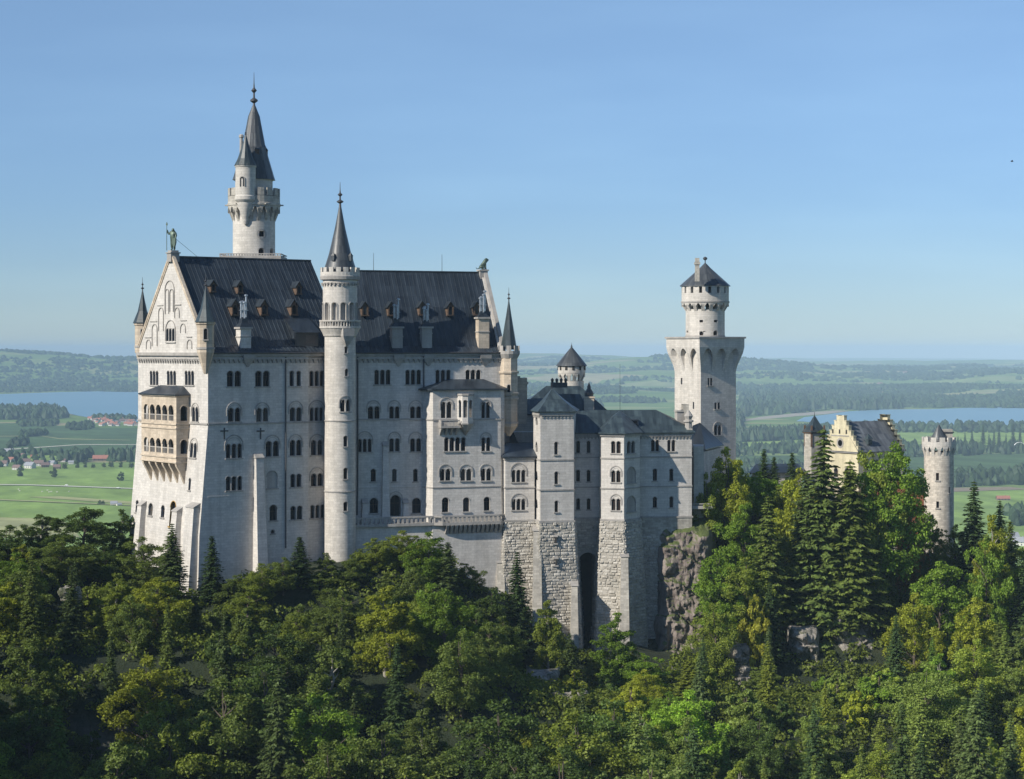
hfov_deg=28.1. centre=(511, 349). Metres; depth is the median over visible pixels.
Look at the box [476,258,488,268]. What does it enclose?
lion statue
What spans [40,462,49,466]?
village house
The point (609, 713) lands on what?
broadleaf tree
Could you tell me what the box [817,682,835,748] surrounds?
spruce tree
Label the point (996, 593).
broadleaf tree
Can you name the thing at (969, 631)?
broadleaf tree
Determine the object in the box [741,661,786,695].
broadleaf tree
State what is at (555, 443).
window
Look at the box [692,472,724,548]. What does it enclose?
broadleaf tree
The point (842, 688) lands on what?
shrub
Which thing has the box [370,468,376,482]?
window
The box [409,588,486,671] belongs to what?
broadleaf tree
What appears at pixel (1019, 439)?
spruce tree
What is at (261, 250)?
window
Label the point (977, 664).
broadleaf tree
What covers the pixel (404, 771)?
broadleaf tree
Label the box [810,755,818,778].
spruce tree
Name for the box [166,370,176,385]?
window
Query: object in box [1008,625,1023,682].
broadleaf tree
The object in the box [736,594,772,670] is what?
broadleaf tree
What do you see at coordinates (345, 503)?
window
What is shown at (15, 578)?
broadleaf tree
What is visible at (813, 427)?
corner tower
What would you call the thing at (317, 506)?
window
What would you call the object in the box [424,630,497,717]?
broadleaf tree
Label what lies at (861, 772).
spruce tree
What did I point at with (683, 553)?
cliff rock
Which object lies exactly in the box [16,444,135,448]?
field track
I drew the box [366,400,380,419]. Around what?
window
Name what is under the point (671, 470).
window
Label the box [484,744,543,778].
broadleaf tree
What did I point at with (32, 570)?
spruce tree
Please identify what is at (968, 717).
spruce tree
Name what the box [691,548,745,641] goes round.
broadleaf tree
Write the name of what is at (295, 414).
window
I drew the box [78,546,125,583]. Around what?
broadleaf tree
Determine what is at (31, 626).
spruce tree
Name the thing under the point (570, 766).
broadleaf tree
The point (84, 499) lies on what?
mown field
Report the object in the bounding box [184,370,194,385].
window
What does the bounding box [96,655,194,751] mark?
broadleaf tree
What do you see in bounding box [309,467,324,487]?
window
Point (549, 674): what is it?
cliff rock
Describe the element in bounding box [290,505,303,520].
window
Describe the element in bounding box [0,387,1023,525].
plain woods
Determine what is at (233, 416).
window
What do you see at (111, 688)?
spruce tree
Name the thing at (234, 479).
window
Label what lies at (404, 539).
broadleaf tree
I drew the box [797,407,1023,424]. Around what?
lake
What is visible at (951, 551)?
broadleaf tree
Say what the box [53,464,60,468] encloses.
village house
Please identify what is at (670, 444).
window
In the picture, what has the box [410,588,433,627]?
broadleaf tree
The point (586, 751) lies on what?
broadleaf tree
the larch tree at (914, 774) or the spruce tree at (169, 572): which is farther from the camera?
the spruce tree at (169, 572)
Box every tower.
[219,83,286,258]
[319,189,360,561]
[556,343,586,388]
[665,257,745,488]
[802,412,824,491]
[922,425,955,556]
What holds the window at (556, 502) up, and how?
in the bower house at (613, 494)
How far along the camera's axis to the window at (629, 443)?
342.71 m
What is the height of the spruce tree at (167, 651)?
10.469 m
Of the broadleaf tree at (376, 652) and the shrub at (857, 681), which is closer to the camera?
the broadleaf tree at (376, 652)
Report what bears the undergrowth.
on the hillside
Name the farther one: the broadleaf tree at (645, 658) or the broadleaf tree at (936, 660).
the broadleaf tree at (645, 658)
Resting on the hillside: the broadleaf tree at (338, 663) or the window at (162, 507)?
the broadleaf tree at (338, 663)
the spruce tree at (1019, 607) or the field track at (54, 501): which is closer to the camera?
the spruce tree at (1019, 607)
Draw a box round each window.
[147,503,152,516]
[149,370,158,385]
[159,505,164,518]
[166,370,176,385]
[167,501,175,527]
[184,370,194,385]
[187,478,190,491]
[188,438,197,458]
[191,402,198,422]
[224,435,243,459]
[225,476,243,491]
[226,370,242,387]
[226,402,241,422]
[254,370,270,387]
[255,402,269,422]
[258,247,264,254]
[264,435,280,457]
[266,470,278,489]
[269,504,278,521]
[288,400,302,421]
[288,434,302,456]
[289,370,294,386]
[290,473,302,488]
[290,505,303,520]
[296,370,301,386]
[308,400,324,421]
[309,370,324,386]
[309,434,324,456]
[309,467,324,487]
[310,504,324,519]
[338,395,351,412]
[342,435,348,447]
[342,467,348,479]
[342,501,348,511]
[344,368,349,376]
[356,431,372,452]
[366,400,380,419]
[369,497,378,514]
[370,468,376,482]
[373,369,391,385]
[388,400,400,419]
[388,431,400,452]
[391,468,397,482]
[404,369,421,385]
[409,400,422,419]
[409,432,422,452]
[411,497,421,514]
[412,468,418,482]
[435,369,450,382]
[438,464,451,481]
[439,397,452,417]
[441,497,449,513]
[443,437,466,451]
[459,464,472,481]
[462,497,470,512]
[465,369,480,378]
[479,464,492,481]
[480,399,491,418]
[480,432,491,451]
[483,496,490,511]
[510,462,526,482]
[510,493,526,510]
[553,441,558,455]
[553,471,559,484]
[554,500,559,512]
[575,440,580,453]
[575,469,580,482]
[575,498,580,510]
[586,440,591,453]
[586,469,591,482]
[586,498,591,510]
[609,466,621,483]
[610,441,621,454]
[610,494,621,511]
[626,441,635,454]
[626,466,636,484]
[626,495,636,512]
[650,439,659,451]
[652,468,657,481]
[652,496,657,508]
[666,439,675,451]
[668,468,674,481]
[668,496,674,508]
[707,378,713,386]
[713,422,722,435]
[714,402,720,409]
[833,468,838,477]
[935,473,939,481]
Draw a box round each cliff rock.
[57,585,81,602]
[526,665,559,690]
[552,689,590,707]
[654,516,716,653]
[728,642,751,691]
[784,624,819,667]
[831,611,873,660]
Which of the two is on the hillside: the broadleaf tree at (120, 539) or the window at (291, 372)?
the broadleaf tree at (120, 539)
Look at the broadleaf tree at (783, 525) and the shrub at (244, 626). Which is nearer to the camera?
the shrub at (244, 626)
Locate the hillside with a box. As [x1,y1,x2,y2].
[0,507,1023,778]
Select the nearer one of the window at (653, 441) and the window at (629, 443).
the window at (629, 443)
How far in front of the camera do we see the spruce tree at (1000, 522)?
355.62 m
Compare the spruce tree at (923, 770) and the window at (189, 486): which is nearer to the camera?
the spruce tree at (923, 770)
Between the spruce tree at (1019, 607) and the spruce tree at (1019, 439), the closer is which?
the spruce tree at (1019, 607)
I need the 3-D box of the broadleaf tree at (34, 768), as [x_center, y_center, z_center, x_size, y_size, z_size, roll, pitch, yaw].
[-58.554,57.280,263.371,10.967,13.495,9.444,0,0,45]
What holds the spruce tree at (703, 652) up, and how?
on the hillside
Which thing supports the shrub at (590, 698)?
on the hillside
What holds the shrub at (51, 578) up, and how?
on the hillside
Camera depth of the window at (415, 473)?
339.13 m
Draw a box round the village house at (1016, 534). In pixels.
[1005,531,1019,536]
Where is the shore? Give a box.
[746,410,844,420]
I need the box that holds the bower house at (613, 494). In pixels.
[530,383,695,649]
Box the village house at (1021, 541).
[1012,536,1023,545]
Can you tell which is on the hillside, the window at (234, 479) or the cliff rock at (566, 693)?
the cliff rock at (566, 693)
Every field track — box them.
[0,484,132,488]
[0,499,130,505]
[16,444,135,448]
[44,436,110,439]
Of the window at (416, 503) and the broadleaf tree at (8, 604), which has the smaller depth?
the broadleaf tree at (8, 604)
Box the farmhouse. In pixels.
[92,455,107,460]
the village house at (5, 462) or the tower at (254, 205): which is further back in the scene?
the village house at (5, 462)
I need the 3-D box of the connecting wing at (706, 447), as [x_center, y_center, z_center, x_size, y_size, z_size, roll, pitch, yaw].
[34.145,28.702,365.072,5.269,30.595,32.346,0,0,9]
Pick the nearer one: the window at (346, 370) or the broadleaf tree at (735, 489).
the window at (346, 370)
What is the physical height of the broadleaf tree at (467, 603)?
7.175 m
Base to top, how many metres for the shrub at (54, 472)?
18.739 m
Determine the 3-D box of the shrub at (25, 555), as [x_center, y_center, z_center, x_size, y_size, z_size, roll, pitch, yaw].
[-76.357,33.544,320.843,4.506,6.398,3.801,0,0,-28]
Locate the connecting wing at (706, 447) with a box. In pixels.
[692,423,723,518]
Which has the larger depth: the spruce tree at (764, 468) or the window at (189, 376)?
the spruce tree at (764, 468)
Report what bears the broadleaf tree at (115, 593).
on the hillside
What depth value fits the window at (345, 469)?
329.34 m
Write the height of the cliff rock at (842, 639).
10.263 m
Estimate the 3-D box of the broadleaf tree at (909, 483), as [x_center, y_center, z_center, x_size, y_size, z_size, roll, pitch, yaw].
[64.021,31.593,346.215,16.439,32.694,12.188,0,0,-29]
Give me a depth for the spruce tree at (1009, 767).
262.11 m
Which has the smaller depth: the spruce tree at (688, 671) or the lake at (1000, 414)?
the spruce tree at (688, 671)
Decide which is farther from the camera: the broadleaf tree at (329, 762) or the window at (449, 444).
the window at (449, 444)
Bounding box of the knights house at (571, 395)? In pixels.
[504,376,606,443]
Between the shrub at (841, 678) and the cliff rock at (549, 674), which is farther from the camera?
the shrub at (841, 678)
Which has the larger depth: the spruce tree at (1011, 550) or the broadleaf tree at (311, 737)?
the spruce tree at (1011, 550)
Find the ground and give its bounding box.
[0,351,1023,560]
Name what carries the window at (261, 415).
in the palace
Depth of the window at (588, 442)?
345.90 m
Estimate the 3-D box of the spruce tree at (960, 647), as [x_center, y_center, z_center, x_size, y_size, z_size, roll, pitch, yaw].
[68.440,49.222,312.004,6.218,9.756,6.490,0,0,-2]
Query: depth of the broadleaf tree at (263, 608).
307.37 m
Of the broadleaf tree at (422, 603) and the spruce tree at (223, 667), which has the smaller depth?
the spruce tree at (223, 667)
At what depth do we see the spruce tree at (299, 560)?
315.33 m
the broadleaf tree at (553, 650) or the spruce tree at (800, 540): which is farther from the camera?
the spruce tree at (800, 540)
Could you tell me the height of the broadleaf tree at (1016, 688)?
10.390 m
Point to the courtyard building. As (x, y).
(782, 470)
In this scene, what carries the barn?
on the ground
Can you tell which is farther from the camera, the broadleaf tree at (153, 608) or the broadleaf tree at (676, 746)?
the broadleaf tree at (153, 608)
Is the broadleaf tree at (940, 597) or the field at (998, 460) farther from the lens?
the field at (998, 460)
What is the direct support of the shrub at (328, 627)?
on the hillside
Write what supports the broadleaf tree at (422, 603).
on the hillside
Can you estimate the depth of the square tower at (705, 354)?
387.43 m
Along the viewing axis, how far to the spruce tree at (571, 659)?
311.61 m
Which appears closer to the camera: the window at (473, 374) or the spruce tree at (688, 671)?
the spruce tree at (688, 671)
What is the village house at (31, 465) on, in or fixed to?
on the meadow at (97, 476)
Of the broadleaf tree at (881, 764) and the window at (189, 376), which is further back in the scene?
the window at (189, 376)
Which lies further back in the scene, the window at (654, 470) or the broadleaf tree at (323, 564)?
the window at (654, 470)
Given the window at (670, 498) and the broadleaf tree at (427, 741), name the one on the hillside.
the broadleaf tree at (427, 741)
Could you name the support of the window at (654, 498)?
in the bower house at (613, 494)
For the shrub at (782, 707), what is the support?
on the hillside
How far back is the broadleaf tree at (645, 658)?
317.43 m
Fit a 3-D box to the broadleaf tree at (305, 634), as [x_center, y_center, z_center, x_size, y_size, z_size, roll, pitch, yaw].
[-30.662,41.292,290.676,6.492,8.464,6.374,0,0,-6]
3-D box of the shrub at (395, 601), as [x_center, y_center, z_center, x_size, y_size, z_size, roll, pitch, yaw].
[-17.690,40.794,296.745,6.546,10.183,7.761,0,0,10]
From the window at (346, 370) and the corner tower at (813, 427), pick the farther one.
the corner tower at (813, 427)
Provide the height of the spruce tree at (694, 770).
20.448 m
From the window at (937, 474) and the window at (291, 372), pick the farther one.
the window at (937, 474)
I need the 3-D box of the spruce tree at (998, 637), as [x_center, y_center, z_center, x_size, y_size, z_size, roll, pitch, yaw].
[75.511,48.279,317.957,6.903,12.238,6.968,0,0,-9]
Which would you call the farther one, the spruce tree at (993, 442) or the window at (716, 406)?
the spruce tree at (993, 442)
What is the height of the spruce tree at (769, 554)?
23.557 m
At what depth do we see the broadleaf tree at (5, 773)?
260.84 m
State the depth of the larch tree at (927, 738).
284.82 m
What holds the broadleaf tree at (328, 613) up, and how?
on the hillside
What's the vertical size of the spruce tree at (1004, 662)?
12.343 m
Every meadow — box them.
[0,463,134,554]
[747,440,803,452]
[749,489,1023,565]
[897,431,1023,444]
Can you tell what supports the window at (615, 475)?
in the bower house at (613, 494)
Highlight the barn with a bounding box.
[996,495,1010,499]
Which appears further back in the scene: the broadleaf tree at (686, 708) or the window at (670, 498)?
the window at (670, 498)
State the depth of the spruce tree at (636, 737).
260.31 m
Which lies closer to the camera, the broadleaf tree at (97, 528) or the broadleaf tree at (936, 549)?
the broadleaf tree at (97, 528)
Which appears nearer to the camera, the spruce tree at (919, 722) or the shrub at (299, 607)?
the spruce tree at (919, 722)
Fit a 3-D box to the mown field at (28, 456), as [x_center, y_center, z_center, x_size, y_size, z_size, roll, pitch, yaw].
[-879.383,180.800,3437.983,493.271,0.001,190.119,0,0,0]
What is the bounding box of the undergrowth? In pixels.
[0,544,1023,778]
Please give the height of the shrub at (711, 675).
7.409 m
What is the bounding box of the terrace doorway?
[389,491,402,515]
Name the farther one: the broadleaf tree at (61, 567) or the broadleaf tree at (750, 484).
the broadleaf tree at (750, 484)
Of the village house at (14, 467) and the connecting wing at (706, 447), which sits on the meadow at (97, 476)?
the village house at (14, 467)
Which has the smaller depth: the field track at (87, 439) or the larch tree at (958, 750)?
the larch tree at (958, 750)
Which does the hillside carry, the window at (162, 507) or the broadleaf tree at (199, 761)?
the broadleaf tree at (199, 761)
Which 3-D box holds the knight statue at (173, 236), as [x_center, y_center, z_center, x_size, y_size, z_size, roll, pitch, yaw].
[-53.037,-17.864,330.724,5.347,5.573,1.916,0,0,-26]
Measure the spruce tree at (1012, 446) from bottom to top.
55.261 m
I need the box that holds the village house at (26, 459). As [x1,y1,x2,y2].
[22,458,30,463]
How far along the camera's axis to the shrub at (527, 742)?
279.54 m
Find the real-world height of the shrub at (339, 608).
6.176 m
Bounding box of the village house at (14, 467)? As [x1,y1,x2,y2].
[11,464,19,469]
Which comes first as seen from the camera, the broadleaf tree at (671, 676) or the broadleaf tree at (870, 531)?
the broadleaf tree at (671, 676)
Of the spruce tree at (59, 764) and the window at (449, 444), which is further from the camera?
the window at (449, 444)
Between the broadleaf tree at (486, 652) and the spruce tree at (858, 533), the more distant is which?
the spruce tree at (858, 533)
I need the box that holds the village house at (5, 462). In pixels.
[0,460,7,465]
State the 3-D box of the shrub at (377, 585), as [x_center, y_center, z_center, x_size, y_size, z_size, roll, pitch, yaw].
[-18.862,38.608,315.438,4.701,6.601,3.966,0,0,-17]
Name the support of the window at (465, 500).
in the palace
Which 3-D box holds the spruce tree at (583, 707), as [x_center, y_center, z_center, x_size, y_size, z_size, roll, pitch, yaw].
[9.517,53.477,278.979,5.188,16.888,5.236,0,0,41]
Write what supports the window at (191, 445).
in the palace
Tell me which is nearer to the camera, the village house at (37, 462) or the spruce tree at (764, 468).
the spruce tree at (764, 468)
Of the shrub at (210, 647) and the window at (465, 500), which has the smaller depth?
the shrub at (210, 647)
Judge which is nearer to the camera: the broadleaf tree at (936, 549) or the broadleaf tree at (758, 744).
the broadleaf tree at (758, 744)
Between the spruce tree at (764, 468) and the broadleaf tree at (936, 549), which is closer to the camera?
the broadleaf tree at (936, 549)
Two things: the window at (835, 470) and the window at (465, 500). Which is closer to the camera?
the window at (465, 500)
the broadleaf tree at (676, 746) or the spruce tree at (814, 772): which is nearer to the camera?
the spruce tree at (814, 772)
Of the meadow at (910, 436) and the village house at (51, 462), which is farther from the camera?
the meadow at (910, 436)
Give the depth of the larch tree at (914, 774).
250.70 m
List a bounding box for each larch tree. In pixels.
[868,718,888,777]
[885,702,914,778]
[907,756,922,778]
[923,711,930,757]
[945,715,967,778]
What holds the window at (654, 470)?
in the bower house at (613, 494)
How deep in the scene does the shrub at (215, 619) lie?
302.58 m
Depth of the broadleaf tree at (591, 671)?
321.93 m
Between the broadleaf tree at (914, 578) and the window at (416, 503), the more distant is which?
the broadleaf tree at (914, 578)
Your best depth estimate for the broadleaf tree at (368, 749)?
258.44 m
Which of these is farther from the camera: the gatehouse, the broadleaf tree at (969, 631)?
the gatehouse
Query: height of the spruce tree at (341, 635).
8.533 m
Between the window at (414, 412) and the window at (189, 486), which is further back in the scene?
the window at (414, 412)
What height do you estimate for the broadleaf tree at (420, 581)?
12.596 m
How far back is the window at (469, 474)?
338.88 m
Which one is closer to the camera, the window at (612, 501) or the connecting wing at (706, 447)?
the window at (612, 501)
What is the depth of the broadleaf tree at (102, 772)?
262.85 m
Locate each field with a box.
[0,423,137,454]
[0,455,91,460]
[0,517,79,537]
[38,496,131,503]
[740,453,1023,484]
[954,487,1023,491]
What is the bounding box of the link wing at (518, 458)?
[497,442,536,619]
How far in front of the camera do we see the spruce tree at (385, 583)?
307.73 m
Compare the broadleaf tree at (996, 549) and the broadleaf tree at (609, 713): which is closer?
the broadleaf tree at (609, 713)
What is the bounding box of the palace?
[130,250,519,596]
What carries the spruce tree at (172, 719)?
on the hillside
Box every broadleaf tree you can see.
[0,525,34,564]
[0,551,5,576]
[0,551,46,615]
[0,570,54,626]
[0,581,23,636]
[0,636,78,751]
[0,695,77,778]
[0,701,24,756]
[0,741,23,778]
[17,514,67,558]
[19,741,83,778]
[25,536,97,580]
[57,506,115,556]
[67,730,104,778]
[75,740,148,778]
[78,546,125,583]
[87,573,134,636]
[87,744,155,778]
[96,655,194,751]
[99,509,134,557]
[103,536,181,588]
[104,595,155,654]
[116,577,194,644]
[122,700,232,778]
[164,676,267,778]
[197,663,336,778]
[211,574,265,605]
[221,591,278,624]
[234,622,319,711]
[236,563,283,603]
[266,557,300,595]
[277,611,318,656]
[281,739,370,778]
[283,692,380,778]
[292,644,373,762]
[306,591,372,637]
[307,573,338,603]
[311,552,339,587]
[317,722,460,778]
[335,558,369,590]
[344,548,372,576]
[350,585,425,677]
[353,538,401,573]
[374,530,426,567]
[393,567,432,627]
[393,708,456,778]
[398,531,455,581]
[399,763,432,778]
[407,582,462,649]
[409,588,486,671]
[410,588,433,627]
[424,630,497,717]
[430,698,554,778]
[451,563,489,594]
[453,601,490,637]
[468,586,518,642]
[470,621,516,682]
[483,615,527,662]
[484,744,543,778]
[514,744,596,778]
[517,709,646,778]
[528,600,565,679]
[543,732,573,765]
[572,699,670,778]
[586,658,605,684]
[589,612,641,687]
[593,703,630,741]
[593,750,693,778]
[616,703,665,768]
[617,653,669,691]
[620,669,667,702]
[642,689,732,769]
[644,691,682,732]
[650,717,720,777]
[661,661,681,689]
[666,749,689,778]
[682,602,740,680]
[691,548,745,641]
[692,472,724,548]
[704,446,752,545]
[712,502,779,588]
[715,460,765,530]
[720,556,776,629]
[724,760,752,778]
[728,713,785,778]
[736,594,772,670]
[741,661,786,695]
[748,471,781,518]
[769,480,799,537]
[772,467,826,559]
[774,535,803,614]
[786,706,844,778]
[841,450,908,616]
[841,771,856,778]
[847,742,907,778]
[853,440,937,608]
[873,570,901,621]
[880,661,970,745]
[881,592,946,676]
[895,493,929,593]
[907,560,972,667]
[914,514,947,589]
[915,653,958,722]
[937,524,969,575]
[938,638,1010,712]
[947,597,996,681]
[952,535,1017,647]
[966,514,1014,618]
[981,737,1005,778]
[988,541,1023,607]
[994,660,1023,722]
[1004,706,1023,775]
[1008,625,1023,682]
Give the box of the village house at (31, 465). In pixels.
[23,461,35,468]
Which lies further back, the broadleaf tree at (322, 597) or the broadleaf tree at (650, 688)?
the broadleaf tree at (322, 597)
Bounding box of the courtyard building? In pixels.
[749,463,804,489]
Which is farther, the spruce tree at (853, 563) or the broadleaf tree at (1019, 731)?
the spruce tree at (853, 563)
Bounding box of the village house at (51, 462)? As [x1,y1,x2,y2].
[48,460,56,464]
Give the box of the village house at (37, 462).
[34,459,43,465]
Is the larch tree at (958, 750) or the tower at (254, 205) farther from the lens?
the tower at (254, 205)
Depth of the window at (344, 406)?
329.18 m
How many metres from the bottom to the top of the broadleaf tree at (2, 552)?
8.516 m
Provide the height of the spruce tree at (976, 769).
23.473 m
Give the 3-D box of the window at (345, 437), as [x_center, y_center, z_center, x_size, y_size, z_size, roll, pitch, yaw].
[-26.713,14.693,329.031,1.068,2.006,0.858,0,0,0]
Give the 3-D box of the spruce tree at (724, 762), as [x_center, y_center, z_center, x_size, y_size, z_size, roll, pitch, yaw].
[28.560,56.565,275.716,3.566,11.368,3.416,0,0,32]
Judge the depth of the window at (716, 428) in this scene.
387.20 m
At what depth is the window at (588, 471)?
345.90 m
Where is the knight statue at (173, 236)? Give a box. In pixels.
[166,222,194,254]
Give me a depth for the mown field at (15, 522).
2125.47 m
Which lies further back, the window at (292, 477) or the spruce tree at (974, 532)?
the spruce tree at (974, 532)
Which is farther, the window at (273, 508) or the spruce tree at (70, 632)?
the window at (273, 508)
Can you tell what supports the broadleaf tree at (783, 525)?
on the hillside
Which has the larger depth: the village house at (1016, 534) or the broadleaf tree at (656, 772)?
the village house at (1016, 534)
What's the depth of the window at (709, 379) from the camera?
386.35 m
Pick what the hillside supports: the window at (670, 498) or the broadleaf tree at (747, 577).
the broadleaf tree at (747, 577)
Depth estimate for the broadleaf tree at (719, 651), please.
325.21 m
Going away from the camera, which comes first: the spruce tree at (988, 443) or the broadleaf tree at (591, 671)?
the broadleaf tree at (591, 671)
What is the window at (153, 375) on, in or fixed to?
in the palace
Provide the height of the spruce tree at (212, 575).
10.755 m
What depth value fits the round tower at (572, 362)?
384.13 m
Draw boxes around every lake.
[0,391,137,421]
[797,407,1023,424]
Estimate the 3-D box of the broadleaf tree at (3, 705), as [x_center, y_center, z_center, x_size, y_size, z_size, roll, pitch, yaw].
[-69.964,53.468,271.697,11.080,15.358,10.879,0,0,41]
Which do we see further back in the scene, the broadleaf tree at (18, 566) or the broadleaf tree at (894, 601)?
the broadleaf tree at (894, 601)
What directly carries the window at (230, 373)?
in the palace
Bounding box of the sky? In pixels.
[0,0,1023,358]
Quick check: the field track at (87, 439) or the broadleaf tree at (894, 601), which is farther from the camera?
the field track at (87, 439)
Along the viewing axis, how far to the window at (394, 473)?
337.89 m
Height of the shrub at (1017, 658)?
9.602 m
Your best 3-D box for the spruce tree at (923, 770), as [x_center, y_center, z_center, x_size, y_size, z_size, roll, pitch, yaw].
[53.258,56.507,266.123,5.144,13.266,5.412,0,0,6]
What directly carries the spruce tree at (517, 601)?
on the hillside
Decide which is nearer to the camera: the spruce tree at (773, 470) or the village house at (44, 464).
the spruce tree at (773, 470)
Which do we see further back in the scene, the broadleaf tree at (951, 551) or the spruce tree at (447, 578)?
the broadleaf tree at (951, 551)
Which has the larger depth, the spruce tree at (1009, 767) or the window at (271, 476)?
the window at (271, 476)
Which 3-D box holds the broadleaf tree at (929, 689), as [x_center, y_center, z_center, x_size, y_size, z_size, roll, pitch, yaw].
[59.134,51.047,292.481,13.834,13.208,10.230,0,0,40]
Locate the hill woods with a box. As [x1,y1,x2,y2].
[0,348,1023,407]
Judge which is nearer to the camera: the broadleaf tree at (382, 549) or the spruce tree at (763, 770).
the spruce tree at (763, 770)
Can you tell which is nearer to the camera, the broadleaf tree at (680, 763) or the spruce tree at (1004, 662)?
the broadleaf tree at (680, 763)
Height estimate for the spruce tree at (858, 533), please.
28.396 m
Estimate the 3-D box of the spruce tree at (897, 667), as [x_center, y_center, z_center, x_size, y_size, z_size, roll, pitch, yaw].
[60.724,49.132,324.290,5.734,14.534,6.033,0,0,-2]
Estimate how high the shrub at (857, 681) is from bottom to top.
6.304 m
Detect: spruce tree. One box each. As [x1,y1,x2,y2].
[11,573,48,677]
[17,548,49,640]
[43,707,74,778]
[53,565,87,653]
[64,560,87,627]
[100,636,124,715]
[149,524,193,611]
[150,685,185,778]
[158,600,176,668]
[183,593,208,636]
[196,536,229,601]
[208,617,245,754]
[253,668,302,778]
[284,537,314,588]
[335,607,349,651]
[345,693,371,778]
[369,573,399,632]
[375,643,413,751]
[434,542,466,606]
[463,751,477,778]
[502,552,539,658]
[509,631,524,672]
[559,633,583,681]
[572,682,593,767]
[623,707,647,777]
[671,656,711,703]
[680,726,706,778]
[691,651,713,720]
[697,639,709,672]
[715,728,731,778]
[746,496,799,627]
[756,627,778,688]
[756,641,778,708]
[758,449,772,502]
[759,756,769,778]
[760,584,789,666]
[767,457,781,507]
[780,474,832,626]
[781,429,871,647]
[782,453,798,505]
[799,703,827,778]
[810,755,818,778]
[811,461,894,638]
[814,484,862,636]
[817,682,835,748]
[844,469,880,625]
[856,744,868,778]
[860,547,882,623]
[883,615,910,688]
[904,689,940,778]
[912,734,932,778]
[922,637,938,698]
[950,641,973,693]
[952,481,989,589]
[953,688,994,778]
[961,704,977,766]
[976,680,996,753]
[980,424,986,449]
[982,622,1014,683]
[987,434,990,451]
[990,501,1008,578]
[991,431,995,451]
[994,630,1013,704]
[995,715,1023,778]
[997,428,1001,445]
[1002,521,1021,606]
[1004,562,1023,653]
[1010,424,1015,451]
[1017,428,1021,448]
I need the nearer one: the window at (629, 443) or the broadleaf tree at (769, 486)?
the window at (629, 443)
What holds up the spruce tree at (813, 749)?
on the hillside
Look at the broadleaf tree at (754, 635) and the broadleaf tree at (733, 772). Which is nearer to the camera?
the broadleaf tree at (733, 772)
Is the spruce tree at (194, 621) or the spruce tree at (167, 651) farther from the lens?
the spruce tree at (194, 621)
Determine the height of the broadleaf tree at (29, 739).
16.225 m
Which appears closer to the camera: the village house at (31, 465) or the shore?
the village house at (31, 465)
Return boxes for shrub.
[10,544,38,571]
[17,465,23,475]
[36,562,56,592]
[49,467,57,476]
[78,586,101,625]
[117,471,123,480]
[203,630,242,669]
[205,605,232,633]
[230,606,271,647]
[285,604,319,631]
[319,615,351,646]
[330,595,352,617]
[369,597,409,653]
[374,580,400,600]
[461,612,497,645]
[474,747,505,778]
[520,729,554,763]
[562,670,587,690]
[567,689,598,714]
[596,678,620,693]
[606,685,649,718]
[695,664,717,695]
[724,689,774,738]
[766,700,793,728]
[809,686,840,710]
[811,676,831,692]
[821,681,849,703]
[825,670,848,692]
[841,691,874,728]
[851,674,879,693]
[857,671,895,708]
[871,668,903,693]
[1005,654,1023,667]
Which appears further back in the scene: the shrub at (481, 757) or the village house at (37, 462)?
the village house at (37, 462)
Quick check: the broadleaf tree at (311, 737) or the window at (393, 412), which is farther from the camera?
the window at (393, 412)
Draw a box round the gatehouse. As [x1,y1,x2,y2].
[825,414,923,546]
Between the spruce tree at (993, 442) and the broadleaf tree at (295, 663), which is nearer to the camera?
the broadleaf tree at (295, 663)
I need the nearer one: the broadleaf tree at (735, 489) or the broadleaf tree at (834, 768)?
the broadleaf tree at (834, 768)
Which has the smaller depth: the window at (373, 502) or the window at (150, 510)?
the window at (150, 510)
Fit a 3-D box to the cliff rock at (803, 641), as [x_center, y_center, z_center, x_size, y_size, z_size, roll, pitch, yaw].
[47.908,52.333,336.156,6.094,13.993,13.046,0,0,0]
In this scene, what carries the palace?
on the hillside
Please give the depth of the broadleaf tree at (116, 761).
252.03 m
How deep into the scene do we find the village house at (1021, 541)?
1898.27 m
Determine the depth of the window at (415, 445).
339.04 m

